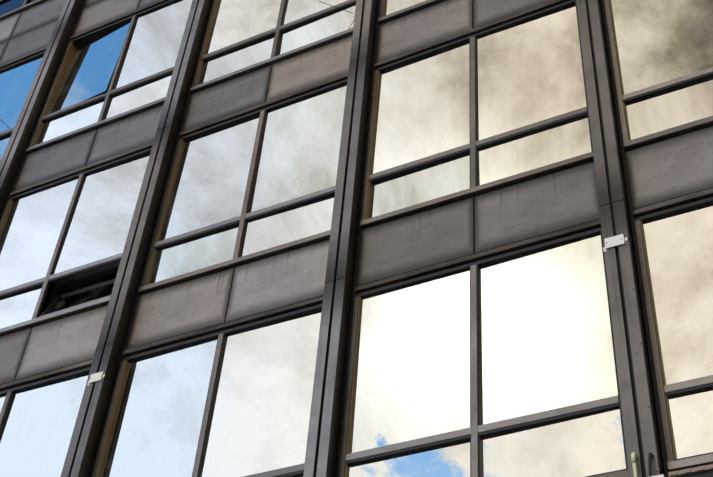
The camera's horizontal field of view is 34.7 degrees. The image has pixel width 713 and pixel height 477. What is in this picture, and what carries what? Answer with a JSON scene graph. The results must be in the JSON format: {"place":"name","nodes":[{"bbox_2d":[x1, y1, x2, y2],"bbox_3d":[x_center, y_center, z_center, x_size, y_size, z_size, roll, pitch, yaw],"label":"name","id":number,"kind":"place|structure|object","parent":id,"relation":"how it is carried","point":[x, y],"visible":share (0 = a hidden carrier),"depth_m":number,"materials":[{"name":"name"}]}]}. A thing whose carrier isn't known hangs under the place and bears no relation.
{"place":"outdoors","nodes":[
{"label":"outdoors","id":0,"kind":"place"},
{"bbox_3d":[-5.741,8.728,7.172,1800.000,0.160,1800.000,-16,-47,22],"label":"ground","id":1,"kind":"structure","parent":0,"visible":0},
{"bbox_2d":[0,0,712,476],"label":"building facade","id":2,"kind":"structure","parent":1,"relation":"on","point":[282,238],"depth_m":11.81,"materials":[{"name":"glass"}]},
{"bbox_2d":[87,371,104,385],"bbox_3d":[-2.728,1.477,12.008,0.205,0.130,0.048,-16,-47,22],"label":"bracket","id":3,"kind":"object","parent":2,"relation":"attached to","point":[96,377],"visible":1,"depth_m":11.99,"materials":[{"name":"white metal"}]},
{"bbox_2d":[603,234,626,251],"bbox_3d":[2.251,0.043,9.931,0.215,0.135,0.048,-16,-47,22],"label":"bracket","id":4,"kind":"object","parent":2,"relation":"attached to","point":[615,241],"visible":1,"depth_m":9.92,"materials":[{"name":"white metal"}]},
{"bbox_2d":[632,457,637,476],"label":"pole","id":5,"kind":"object","parent":2,"relation":"attached to","point":[634,465],"visible":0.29,"depth_m":8.34,"materials":[{"name":"beige metal"}]},
{"bbox_2d":[631,452,636,463],"bbox_3d":[2.046,1.618,8.428,0.035,0.104,0.060,-16,-47,22],"label":"pole tip","id":6,"kind":"object","parent":5,"relation":"attached to","point":[633,456],"visible":0.96,"depth_m":8.40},
{"bbox_2d":[648,454,651,476],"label":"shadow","id":7,"kind":"object","parent":2,"relation":"attached to","point":[650,464],"visible":0.9,"depth_m":8.32},
{"bbox_2d":[668,464,712,476],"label":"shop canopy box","id":8,"kind":"object","parent":2,"relation":"attached to","point":[703,471],"visible":1,"depth_m":7.43,"materials":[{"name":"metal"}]}
]}

